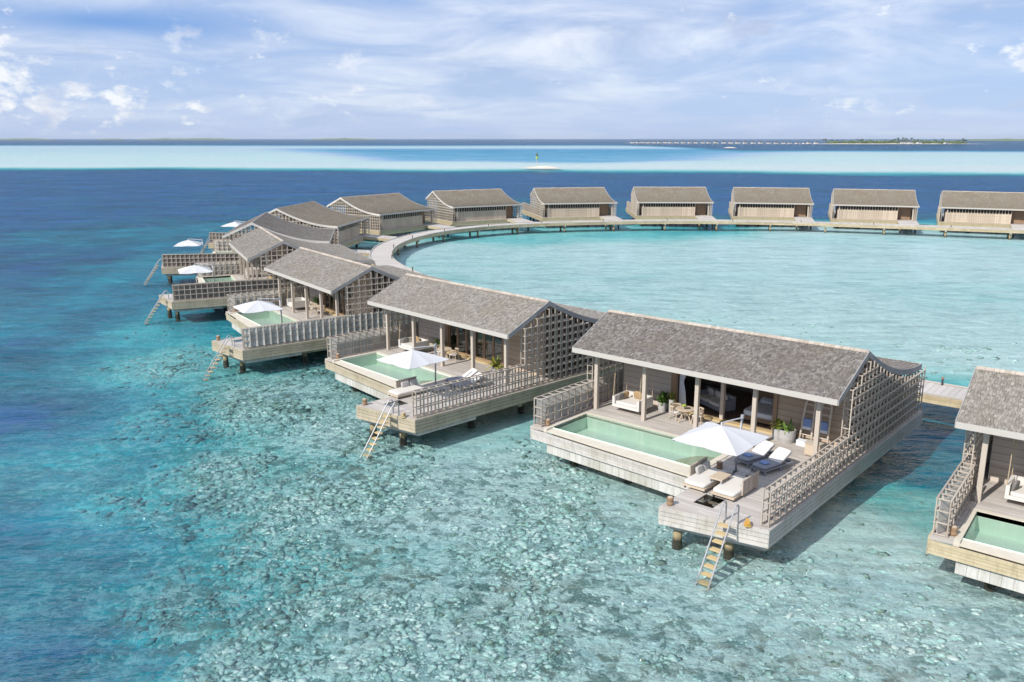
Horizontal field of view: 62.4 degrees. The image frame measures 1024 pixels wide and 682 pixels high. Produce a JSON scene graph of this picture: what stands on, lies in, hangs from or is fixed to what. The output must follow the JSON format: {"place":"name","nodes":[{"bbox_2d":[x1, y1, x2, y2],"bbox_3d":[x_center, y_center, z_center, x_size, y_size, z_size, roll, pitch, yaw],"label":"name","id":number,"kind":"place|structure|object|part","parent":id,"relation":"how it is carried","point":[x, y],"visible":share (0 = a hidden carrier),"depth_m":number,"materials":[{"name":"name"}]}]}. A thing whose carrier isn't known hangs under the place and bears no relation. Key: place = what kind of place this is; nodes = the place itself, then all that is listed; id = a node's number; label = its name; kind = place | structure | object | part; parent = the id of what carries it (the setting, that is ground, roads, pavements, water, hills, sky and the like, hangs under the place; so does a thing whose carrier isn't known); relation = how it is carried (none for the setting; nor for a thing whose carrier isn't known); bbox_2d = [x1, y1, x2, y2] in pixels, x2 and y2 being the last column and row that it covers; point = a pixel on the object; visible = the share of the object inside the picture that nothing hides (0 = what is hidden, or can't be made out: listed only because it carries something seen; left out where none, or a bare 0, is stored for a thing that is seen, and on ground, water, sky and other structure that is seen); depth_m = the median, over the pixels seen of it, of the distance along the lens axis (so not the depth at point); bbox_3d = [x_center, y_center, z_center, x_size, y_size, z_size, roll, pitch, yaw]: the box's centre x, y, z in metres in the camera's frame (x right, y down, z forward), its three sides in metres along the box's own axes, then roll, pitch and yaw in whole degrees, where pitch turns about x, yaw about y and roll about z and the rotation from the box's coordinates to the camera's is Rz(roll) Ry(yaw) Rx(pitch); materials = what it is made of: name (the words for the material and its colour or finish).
{"place":"outdoors","nodes":[
{"label":"outdoors","id":0,"kind":"place"},
{"bbox_2d":[0,138,55,139],"bbox_3d":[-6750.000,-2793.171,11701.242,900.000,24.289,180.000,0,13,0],"label":"distant land","id":1,"kind":"structure","parent":0,"point":[26,139],"depth_m":11635.48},
{"bbox_2d":[136,138,241,139],"bbox_3d":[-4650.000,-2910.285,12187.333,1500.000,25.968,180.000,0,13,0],"label":"distant land","id":2,"kind":"structure","parent":0,"point":[191,139],"depth_m":12120.32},
{"bbox_2d":[310,138,376,139],"bbox_3d":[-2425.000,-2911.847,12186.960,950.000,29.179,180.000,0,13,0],"label":"distant land","id":3,"kind":"structure","parent":0,"point":[343,139],"depth_m":12121.98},
{"bbox_2d":[0,139,1023,681],"bbox_3d":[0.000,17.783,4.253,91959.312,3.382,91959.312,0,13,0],"label":"seabed","id":4,"kind":"structure","parent":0,"point":[92,231],"depth_m":50.33,"materials":[{"name":"sand"}]},
{"bbox_2d":[39,314,1023,681],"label":"coral","id":5,"kind":"object","parent":4,"relation":"on","point":[231,652],"visible":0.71,"depth_m":34.55},
{"bbox_2d":[524,166,560,168],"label":"sandbank","id":6,"kind":"structure","parent":4,"relation":"in","point":[545,167],"depth_m":485.44,"materials":[{"name":"white sand"}]},
{"bbox_2d":[369,219,1023,407],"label":"boardwalk","id":7,"kind":"structure","parent":4,"relation":"on","point":[946,394],"depth_m":146.10,"materials":[{"name":"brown wood"}]},
{"bbox_2d":[0,0,1023,138],"label":"sky","id":8,"kind":"structure","parent":0,"point":[70,69],"materials":[{"name":"blue"}]},
{"bbox_2d":[833,143,951,143],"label":"island","id":9,"kind":"structure","parent":0,"point":[881,143],"depth_m":2689.37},
{"bbox_2d":[826,140,966,143],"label":"undergrowth","id":10,"kind":"object","parent":9,"relation":"on","point":[898,142],"visible":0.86,"depth_m":2691.46,"materials":[{"name":"green plant"}]},
{"bbox_2d":[960,138,1023,140],"bbox_3d":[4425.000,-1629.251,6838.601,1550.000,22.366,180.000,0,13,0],"label":"distant land","id":11,"kind":"structure","parent":0,"point":[1006,139],"depth_m":6784.69,"materials":[{"name":"green plant"}]},
{"label":"sea water","id":12,"kind":"structure","parent":0,"visible":0},
{"bbox_2d":[144,212,369,284],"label":"water villa","id":13,"kind":"object","parent":12,"relation":"in","point":[172,264],"visible":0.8,"depth_m":101.51,"materials":[{"name":"grey wood"}]},
{"bbox_2d":[174,239,204,252],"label":"parasol","id":14,"kind":"object","parent":13,"relation":"on","point":[186,243],"visible":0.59,"depth_m":101.31,"materials":[{"name":"white fabric"}]},
{"bbox_2d":[144,227,375,323],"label":"water villa","id":15,"kind":"object","parent":12,"relation":"in","point":[205,290],"visible":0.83,"depth_m":82.62,"materials":[{"name":"grey wood"}]},
{"bbox_2d":[178,263,214,281],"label":"parasol","id":16,"kind":"object","parent":15,"relation":"on","point":[194,268],"visible":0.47,"depth_m":81.18,"materials":[{"name":"white fabric"}]},
{"bbox_2d":[245,257,259,274],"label":"swing sofa","id":17,"kind":"object","parent":15,"relation":"hanging from","point":[253,270],"visible":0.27,"depth_m":91.85,"materials":[{"name":"fabric"}]},
{"bbox_2d":[199,201,396,253],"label":"water villa","id":18,"kind":"object","parent":12,"relation":"in","point":[318,215],"visible":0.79,"depth_m":124.65,"materials":[{"name":"grey wood"}]},
{"bbox_2d":[221,221,244,226],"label":"parasol","id":19,"kind":"object","parent":18,"relation":"on","point":[234,224],"visible":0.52,"depth_m":123.56,"materials":[{"name":"white fabric"}]},
{"bbox_2d":[202,247,451,380],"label":"water villa","id":20,"kind":"object","parent":12,"relation":"in","point":[345,290],"visible":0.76,"depth_m":66.40,"materials":[{"name":"grey wood"}]},
{"bbox_2d":[233,297,282,322],"bbox_3d":[-18.828,-1.822,64.323,3.780,2.929,3.000,-8,16,-31],"label":"parasol","id":21,"kind":"object","parent":20,"relation":"on","point":[255,306],"visible":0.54,"depth_m":63.32,"materials":[{"name":"white fabric"}]},
{"bbox_2d":[287,287,309,307],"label":"swing sofa","id":22,"kind":"object","parent":20,"relation":"hanging from","point":[299,302],"visible":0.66,"depth_m":74.43,"materials":[{"name":"fabric"}]},
{"bbox_2d":[309,305,319,314],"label":"dining table","id":23,"kind":"object","parent":20,"relation":"on","point":[313,306],"visible":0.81,"depth_m":72.27,"materials":[{"name":"brown wood"}]},
{"bbox_2d":[310,296,324,309],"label":"planter","id":24,"kind":"object","parent":20,"relation":"on","point":[317,300],"visible":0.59,"depth_m":74.20,"materials":[{"name":"concrete"}]},
{"bbox_2d":[325,293,329,309],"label":"glass door","id":25,"kind":"structure","parent":20,"relation":"in","point":[327,302],"depth_m":74.10,"materials":[{"name":"clear glass"}]},
{"bbox_2d":[329,294,333,311],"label":"glass door","id":26,"kind":"structure","parent":20,"relation":"in","point":[331,296],"depth_m":73.34,"materials":[{"name":"clear glass"}]},
{"bbox_2d":[338,289,342,314],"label":"glass door","id":27,"kind":"structure","parent":20,"relation":"in","point":[340,297],"depth_m":71.75,"materials":[{"name":"glass"}]},
{"bbox_2d":[342,287,347,314],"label":"glass door","id":28,"kind":"structure","parent":20,"relation":"in","point":[343,289],"depth_m":71.06,"materials":[{"name":"clear glass"}]},
{"bbox_2d":[347,284,351,314],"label":"glass door","id":29,"kind":"structure","parent":20,"relation":"in","point":[349,294],"depth_m":70.22,"materials":[{"name":"glass"}]},
{"bbox_2d":[326,193,453,241],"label":"water villa","id":30,"kind":"object","parent":12,"relation":"in","point":[391,214],"visible":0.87,"depth_m":143.87,"materials":[{"name":"grey wood"}]},
{"bbox_2d":[325,273,622,460],"bbox_3d":[-2.414,0.866,57.687,26.488,9.440,14.982,-12,18,-42],"label":"water villa","id":31,"kind":"object","parent":12,"relation":"in","point":[531,341],"visible":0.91,"depth_m":53.62,"materials":[{"name":"grey wood"}]},
{"bbox_2d":[362,398,367,404],"bbox_3d":[-8.332,3.433,47.885,0.292,0.366,0.300,-12,18,-42],"label":"stump lantern","id":32,"kind":"object","parent":31,"relation":"on","point":[364,401],"visible":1,"depth_m":47.78,"materials":[{"name":"brown wood"}]},
{"bbox_2d":[387,376,426,398],"bbox_3d":[-6.175,2.752,49.831,2.160,0.786,1.116,-12,18,-42],"label":"daybed","id":33,"kind":"object","parent":31,"relation":"on","point":[405,387],"visible":0.96,"depth_m":49.94,"materials":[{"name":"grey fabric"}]},
{"bbox_2d":[376,343,448,391],"bbox_3d":[-5.476,1.737,49.440,3.000,2.929,3.780,12,18,42],"label":"parasol","id":34,"kind":"object","parent":31,"relation":"on","point":[412,359],"visible":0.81,"depth_m":48.43,"materials":[{"name":"white fabric"}]},
{"bbox_2d":[398,313,429,350],"bbox_3d":[-6.915,-1.485,59.351,1.440,4.022,1.728,-12,18,-42],"label":"swing sofa","id":35,"kind":"object","parent":31,"relation":"hanging from","point":[421,343],"visible":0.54,"depth_m":59.44,"materials":[{"name":"fabric"}]},
{"bbox_2d":[402,337,408,342],"bbox_3d":[-7.537,-0.040,59.894,0.504,0.493,0.206,-7,15,-27],"label":"cushion","id":36,"kind":"object","parent":35,"relation":"on","point":[405,339],"visible":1,"depth_m":59.81,"materials":[{"name":"grey fabric"}]},
{"bbox_2d":[429,337,449,352],"bbox_3d":[-5.191,0.145,59.482,1.424,1.367,1.455,5,14,20],"label":"planter","id":37,"kind":"object","parent":31,"relation":"on","point":[437,341],"visible":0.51,"depth_m":59.51,"materials":[{"name":"concrete"}]},
{"bbox_2d":[437,347,451,358],"bbox_3d":[-4.596,0.883,57.721,1.008,0.773,1.008,-12,18,-42],"label":"dining table","id":38,"kind":"object","parent":31,"relation":"on","point":[447,348],"visible":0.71,"depth_m":57.57,"materials":[{"name":"brown wood"}]},
{"bbox_2d":[449,325,457,352],"bbox_3d":[-4.090,-0.698,59.212,0.072,2.964,0.912,-12,18,-42],"label":"glass door","id":39,"kind":"structure","parent":31,"relation":"in","point":[453,334],"depth_m":59.35,"materials":[{"name":"clear glass"}]},
{"bbox_2d":[449,348,459,361],"bbox_3d":[-3.906,0.926,57.434,0.616,0.807,0.672,7,15,26],"label":"dining chair","id":40,"kind":"object","parent":31,"relation":"on","point":[454,354],"visible":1,"depth_m":57.19,"materials":[{"name":"brown wood"}]},
{"bbox_2d":[445,368,477,383],"bbox_3d":[-3.022,2.213,52.016,2.016,0.817,0.792,-7,15,-28],"label":"sun lounger","id":41,"kind":"object","parent":31,"relation":"on","point":[472,372],"visible":0.66,"depth_m":51.96,"materials":[{"name":"fabric"}]},
{"bbox_2d":[457,327,465,354],"bbox_3d":[-3.452,-0.538,58.546,0.072,2.964,0.912,-12,18,-42],"label":"glass door","id":42,"kind":"structure","parent":31,"relation":"in","point":[461,331],"depth_m":58.69,"materials":[{"name":"clear glass"}]},
{"bbox_2d":[451,372,484,391],"bbox_3d":[-2.624,2.444,51.053,2.016,0.817,0.792,-7,15,-28],"label":"sun lounger","id":43,"kind":"object","parent":31,"relation":"on","point":[461,383],"visible":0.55,"depth_m":50.89,"materials":[{"name":"fabric"}]},
{"bbox_2d":[466,329,470,355],"bbox_3d":[-2.814,-0.378,57.875,0.072,2.964,0.912,-12,18,-42],"label":"glass door","id":44,"kind":"structure","parent":31,"relation":"in","point":[468,336],"depth_m":58.19,"materials":[{"name":"glass"}]},
{"bbox_2d":[476,332,483,359],"bbox_3d":[-2.176,-0.219,57.210,0.072,2.964,0.912,-12,18,-42],"label":"glass door","id":45,"kind":"structure","parent":31,"relation":"in","point":[479,336],"depth_m":57.34,"materials":[{"name":"clear glass"}]},
{"bbox_2d":[484,334,492,361],"bbox_3d":[-1.537,-0.061,56.549,0.072,2.964,0.912,-12,18,-42],"label":"glass door","id":46,"kind":"structure","parent":31,"relation":"in","point":[488,339],"depth_m":56.73,"materials":[{"name":"clear glass"}]},
{"bbox_2d":[485,354,503,372],"bbox_3d":[-1.083,1.469,54.352,1.556,1.179,1.244,6,15,22],"label":"planter","id":47,"kind":"object","parent":31,"relation":"on","point":[495,365],"visible":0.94,"depth_m":54.27,"materials":[{"name":"concrete"}]},
{"bbox_2d":[493,336,501,363],"bbox_3d":[-0.899,0.099,55.882,0.072,2.964,0.912,-12,18,-42],"label":"glass door","id":48,"kind":"structure","parent":31,"relation":"in","point":[497,341],"depth_m":56.04,"materials":[{"name":"clear glass"}]},
{"bbox_2d":[424,188,532,231],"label":"water villa","id":49,"kind":"object","parent":12,"relation":"in","point":[459,208],"visible":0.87,"depth_m":158.12,"materials":[{"name":"grey wood"}]},
{"bbox_2d":[506,206,509,217],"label":"entrance door","id":50,"kind":"structure","parent":49,"relation":"in","point":[507,207],"depth_m":160.66,"materials":[{"name":"wood"}]},
{"bbox_2d":[521,187,622,228],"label":"water villa","id":51,"kind":"object","parent":12,"relation":"in","point":[573,203],"visible":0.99,"depth_m":165.13,"materials":[{"name":"grey wood"}]},
{"bbox_2d":[600,204,605,214],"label":"entrance door","id":52,"kind":"structure","parent":51,"relation":"in","point":[602,206],"depth_m":165.64,"materials":[{"name":"wood"}]},
{"bbox_2d":[626,187,714,228],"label":"water villa","id":53,"kind":"object","parent":12,"relation":"in","point":[673,202],"visible":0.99,"depth_m":166.61,"materials":[{"name":"grey wood"}]},
{"bbox_2d":[696,203,702,214],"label":"entrance door","id":54,"kind":"structure","parent":53,"relation":"in","point":[699,211],"depth_m":166.66,"materials":[{"name":"wood"}]},
{"bbox_2d":[530,310,925,590],"bbox_3d":[11.364,3.873,45.116,14.982,9.440,26.488,12,18,40],"label":"water villa","id":55,"kind":"object","parent":12,"relation":"in","point":[876,416],"visible":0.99,"depth_m":41.66,"materials":[{"name":"grey wood"}]},
{"bbox_2d":[545,418,550,425],"bbox_3d":[1.881,4.261,44.424,0.300,0.366,0.292,12,18,40],"label":"stump lantern","id":56,"kind":"object","parent":55,"relation":"on","point":[547,421],"visible":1,"depth_m":44.32,"materials":[{"name":"brown wood"}]},
{"bbox_2d":[612,363,652,411],"bbox_3d":[6.666,1.630,46.325,1.728,4.022,1.440,12,18,40],"label":"swing sofa","id":57,"kind":"object","parent":55,"relation":"hanging from","point":[631,402],"visible":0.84,"depth_m":46.48,"materials":[{"name":"fabric"}]},
{"bbox_2d":[617,392,624,399],"bbox_3d":[6.028,3.090,46.806,0.504,0.493,0.206,-9,16,-33],"label":"cushion","id":58,"kind":"object","parent":57,"relation":"on","point":[620,396],"visible":1,"depth_m":46.69,"materials":[{"name":"grey fabric"}]},
{"bbox_2d":[623,391,628,397],"bbox_3d":[6.297,3.018,47.104,0.504,0.490,0.217,-7,15,-28],"label":"cushion","id":59,"kind":"object","parent":57,"relation":"on","point":[626,394],"visible":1,"depth_m":47.05,"materials":[{"name":"beige fabric"}]},
{"bbox_2d":[634,391,641,399],"bbox_3d":[6.992,3.024,46.873,0.552,0.530,0.252,9,16,34],"label":"cushion","id":60,"kind":"object","parent":57,"relation":"on","point":[637,394],"visible":0.84,"depth_m":46.79,"materials":[{"name":"beige fabric"}]},
{"bbox_2d":[656,391,669,411],"bbox_3d":[8.381,3.262,46.754,0.876,1.225,0.853,0,13,1],"label":"planter","id":61,"kind":"object","parent":55,"relation":"on","point":[662,402],"visible":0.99,"depth_m":46.65,"materials":[{"name":"concrete"}]},
{"bbox_2d":[667,496,673,505],"bbox_3d":[6.503,6.567,34.781,0.300,0.366,0.292,12,18,40],"label":"stump lantern","id":62,"kind":"object","parent":55,"relation":"on","point":[670,500],"visible":1,"depth_m":34.67,"materials":[{"name":"brown wood"}]},
{"bbox_2d":[665,391,676,412],"bbox_3d":[8.774,3.309,46.522,0.687,1.242,0.638,8,16,30],"label":"planter","id":63,"kind":"object","parent":55,"relation":"on","point":[671,396],"visible":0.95,"depth_m":46.41,"materials":[{"name":"concrete"}]},
{"bbox_2d":[668,403,682,420],"bbox_3d":[8.776,3.794,45.441,0.672,0.807,0.616,-11,17,-38],"label":"dining chair","id":64,"kind":"object","parent":55,"relation":"on","point":[673,410],"visible":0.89,"depth_m":45.40,"materials":[{"name":"brown wood"}]},
{"bbox_2d":[679,374,685,405],"bbox_3d":[9.495,2.313,46.648,0.594,2.880,0.084,12,18,40],"label":"curtain","id":65,"kind":"object","parent":55,"relation":"hanging from","point":[682,396],"visible":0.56,"depth_m":46.82,"materials":[{"name":"white fabric"}]},
{"bbox_2d":[676,406,693,423],"bbox_3d":[9.190,3.941,44.934,1.008,0.773,1.008,12,18,40],"label":"dining table","id":66,"kind":"object","parent":55,"relation":"on","point":[681,409],"visible":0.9,"depth_m":44.80,"materials":[{"name":"brown wood"}]},
{"bbox_2d":[691,407,703,424],"bbox_3d":[9.833,3.953,44.779,0.616,0.807,0.672,5,14,21],"label":"dining chair","id":67,"kind":"object","parent":55,"relation":"on","point":[701,414],"visible":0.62,"depth_m":44.61,"materials":[{"name":"brown wood"}]},
{"bbox_2d":[682,456,725,492],"bbox_3d":[8.440,5.837,36.930,1.116,0.786,2.160,12,18,40],"label":"daybed","id":68,"kind":"object","parent":55,"relation":"on","point":[701,471],"visible":0.97,"depth_m":36.86,"materials":[{"name":"white fabric"}]},
{"bbox_2d":[694,385,735,411],"bbox_3d":[11.290,3.258,47.144,1.008,0.908,2.400,-6,15,-23],"label":"sofa","id":69,"kind":"object","parent":55,"relation":"on","point":[709,396],"visible":0.73,"depth_m":46.94,"materials":[{"name":"fabric"}]},
{"bbox_2d":[716,460,722,469],"bbox_3d":[9.472,5.651,38.612,0.300,0.366,0.292,12,18,40],"label":"stump lantern","id":70,"kind":"object","parent":55,"relation":"on","point":[719,466],"visible":0.98,"depth_m":38.51,"materials":[{"name":"brown wood"}]},
{"bbox_2d":[709,471,730,488],"bbox_3d":[8.971,6.061,36.473,0.600,0.564,0.888,12,18,40],"label":"side table","id":71,"kind":"object","parent":55,"relation":"on","point":[720,476],"visible":0.81,"depth_m":36.30,"materials":[{"name":"brown wood"}]},
{"bbox_2d":[672,414,768,476],"bbox_3d":[9.169,4.810,36.594,3.000,2.929,3.780,12,18,40],"label":"parasol","id":72,"kind":"object","parent":55,"relation":"on","point":[728,440],"visible":0.91,"depth_m":35.63,"materials":[{"name":"white fabric"}]},
{"bbox_2d":[711,471,758,501],"bbox_3d":[9.499,6.060,35.997,1.116,0.786,2.160,12,18,40],"label":"daybed","id":73,"kind":"object","parent":55,"relation":"on","point":[734,487],"visible":1,"depth_m":35.65,"materials":[{"name":"white fabric"}]},
{"bbox_2d":[744,518,750,526],"bbox_3d":[9.165,7.078,32.917,0.240,0.240,0.336,2,14,7],"label":"lantern","id":74,"kind":"object","parent":55,"relation":"on","point":[747,523],"visible":1,"depth_m":32.82,"materials":[{"name":"yellow"}]},
{"bbox_2d":[735,440,774,467],"bbox_3d":[11.365,5.223,39.431,2.016,0.817,0.792,-9,16,-34],"label":"sun lounger","id":75,"kind":"object","parent":55,"relation":"on","point":[760,451],"visible":0.84,"depth_m":39.36,"materials":[{"name":"fabric"}]},
{"bbox_2d":[743,452,752,456],"bbox_3d":[10.909,5.253,39.128,0.306,0.108,0.432,-9,16,-34],"label":"rolled towel","id":76,"kind":"object","parent":75,"relation":"on","point":[747,454],"visible":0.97,"depth_m":39.05,"materials":[{"name":"blue fabric"}]},
{"bbox_2d":[744,390,773,424],"bbox_3d":[13.782,3.534,45.361,2.280,1.080,2.496,12,18,40],"label":"bed","id":77,"kind":"object","parent":55,"relation":"on","point":[765,408],"visible":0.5,"depth_m":45.06,"materials":[{"name":"white fabric"}]},
{"bbox_2d":[751,447,792,476],"bbox_3d":[11.846,5.447,38.495,2.016,0.817,0.792,-9,16,-34],"label":"sun lounger","id":78,"kind":"object","parent":55,"relation":"on","point":[778,456],"visible":0.93,"depth_m":38.44,"materials":[{"name":"fabric"}]},
{"bbox_2d":[759,460,769,464],"bbox_3d":[11.390,5.477,38.191,0.306,0.108,0.432,-9,16,-34],"label":"rolled towel","id":79,"kind":"object","parent":78,"relation":"on","point":[764,462],"visible":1,"depth_m":38.12,"materials":[{"name":"blue fabric"}]},
{"bbox_2d":[770,417,786,439],"bbox_3d":[13.378,4.340,42.414,1.004,1.148,0.834,3,14,14],"label":"planter","id":80,"kind":"object","parent":55,"relation":"on","point":[775,428],"visible":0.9,"depth_m":42.31,"materials":[{"name":"concrete"}]},
{"bbox_2d":[777,418,797,443],"bbox_3d":[13.717,4.334,42.037,1.054,1.334,1.154,12,18,40],"label":"planter","id":81,"kind":"object","parent":55,"relation":"on","point":[786,434],"visible":1,"depth_m":41.76,"materials":[{"name":"concrete"}]},
{"bbox_2d":[796,438,805,446],"bbox_3d":[14.269,4.992,41.599,0.504,0.258,0.384,12,18,40],"label":"white box","id":82,"kind":"object","parent":55,"relation":"on","point":[800,441],"visible":0.64,"depth_m":41.51,"materials":[{"name":"fabric"}]},
{"bbox_2d":[799,400,816,439],"bbox_3d":[14.625,3.939,41.765,0.708,2.246,0.539,12,18,40],"label":"towel rack","id":83,"kind":"object","parent":55,"relation":"on","point":[813,420],"visible":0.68,"depth_m":41.68,"materials":[{"name":"brown wood"}]},
{"bbox_2d":[802,417,811,429],"bbox_3d":[14.595,4.089,41.765,0.420,0.546,0.174,12,18,40],"label":"hanging towel","id":84,"kind":"object","parent":83,"relation":"hanging from","point":[807,423],"visible":1,"depth_m":41.71,"materials":[{"name":"blue fabric"}]},
{"bbox_2d":[804,439,827,457],"bbox_3d":[14.416,5.131,40.024,1.080,0.624,0.480,12,18,40],"label":"side cabinet","id":85,"kind":"object","parent":55,"relation":"on","point":[808,450],"visible":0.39,"depth_m":40.00,"materials":[{"name":"brown wood"}]},
{"bbox_3d":[14.092,5.150,40.023,0.456,0.516,0.020,12,18,40],"label":"door","id":86,"kind":"part","parent":85,"relation":"part of","materials":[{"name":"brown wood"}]},
{"bbox_2d":[821,403,832,443],"bbox_3d":[15.230,4.062,41.250,0.708,2.246,0.539,12,18,40],"label":"towel rack","id":87,"kind":"object","parent":55,"relation":"on","point":[829,424],"visible":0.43,"depth_m":41.04,"materials":[{"name":"brown wood"}]},
{"bbox_2d":[820,421,828,433],"bbox_3d":[15.200,4.212,41.250,0.420,0.546,0.174,12,18,40],"label":"hanging towel","id":88,"kind":"object","parent":87,"relation":"hanging from","point":[824,427],"visible":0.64,"depth_m":41.16,"materials":[{"name":"blue fabric"}]},
{"bbox_2d":[728,187,813,229],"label":"water villa","id":89,"kind":"object","parent":12,"relation":"in","point":[771,203],"visible":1,"depth_m":164.14,"materials":[{"name":"brown wood"}]},
{"bbox_2d":[796,205,802,215],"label":"entrance door","id":90,"kind":"structure","parent":89,"relation":"in","point":[799,209],"depth_m":163.43,"materials":[{"name":"wood"}]},
{"bbox_2d":[828,189,919,232],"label":"water villa","id":91,"kind":"object","parent":12,"relation":"in","point":[881,206],"visible":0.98,"depth_m":158.82,"materials":[{"name":"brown wood"}]},
{"bbox_2d":[900,207,907,219],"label":"entrance door","id":92,"kind":"structure","parent":91,"relation":"in","point":[903,212],"depth_m":157.13,"materials":[{"name":"wood"}]},
{"bbox_2d":[926,366,1023,593],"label":"water villa","id":93,"kind":"object","parent":12,"relation":"in","point":[980,511],"visible":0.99,"depth_m":34.01,"materials":[{"name":"grey wood"}]},
{"bbox_2d":[949,525,957,535],"bbox_3d":[16.771,7.201,32.132,0.300,0.366,0.292,10,17,36],"label":"stump lantern","id":94,"kind":"object","parent":93,"relation":"on","point":[953,530],"visible":1,"depth_m":32.04,"materials":[{"name":"brown wood"}]},
{"bbox_2d":[1004,439,1023,501],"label":"swing sofa","id":95,"kind":"object","parent":93,"relation":"hanging from","point":[1017,494],"visible":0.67,"depth_m":34.69,"materials":[{"name":"fabric"}]},
{"bbox_2d":[1011,480,1019,490],"bbox_3d":[20.708,5.963,34.792,0.504,0.493,0.206,-10,17,-36],"label":"cushion","id":96,"kind":"object","parent":95,"relation":"on","point":[1015,485],"visible":1,"depth_m":34.66,"materials":[{"name":"grey fabric"}]},
{"bbox_2d":[936,191,1023,237],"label":"water villa","id":97,"kind":"object","parent":12,"relation":"in","point":[985,209],"visible":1,"depth_m":152.36,"materials":[{"name":"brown wood"}]},
{"bbox_2d":[1013,211,1022,223],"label":"entrance door","id":98,"kind":"structure","parent":97,"relation":"in","point":[1018,214],"depth_m":149.68,"materials":[{"name":"wood"}]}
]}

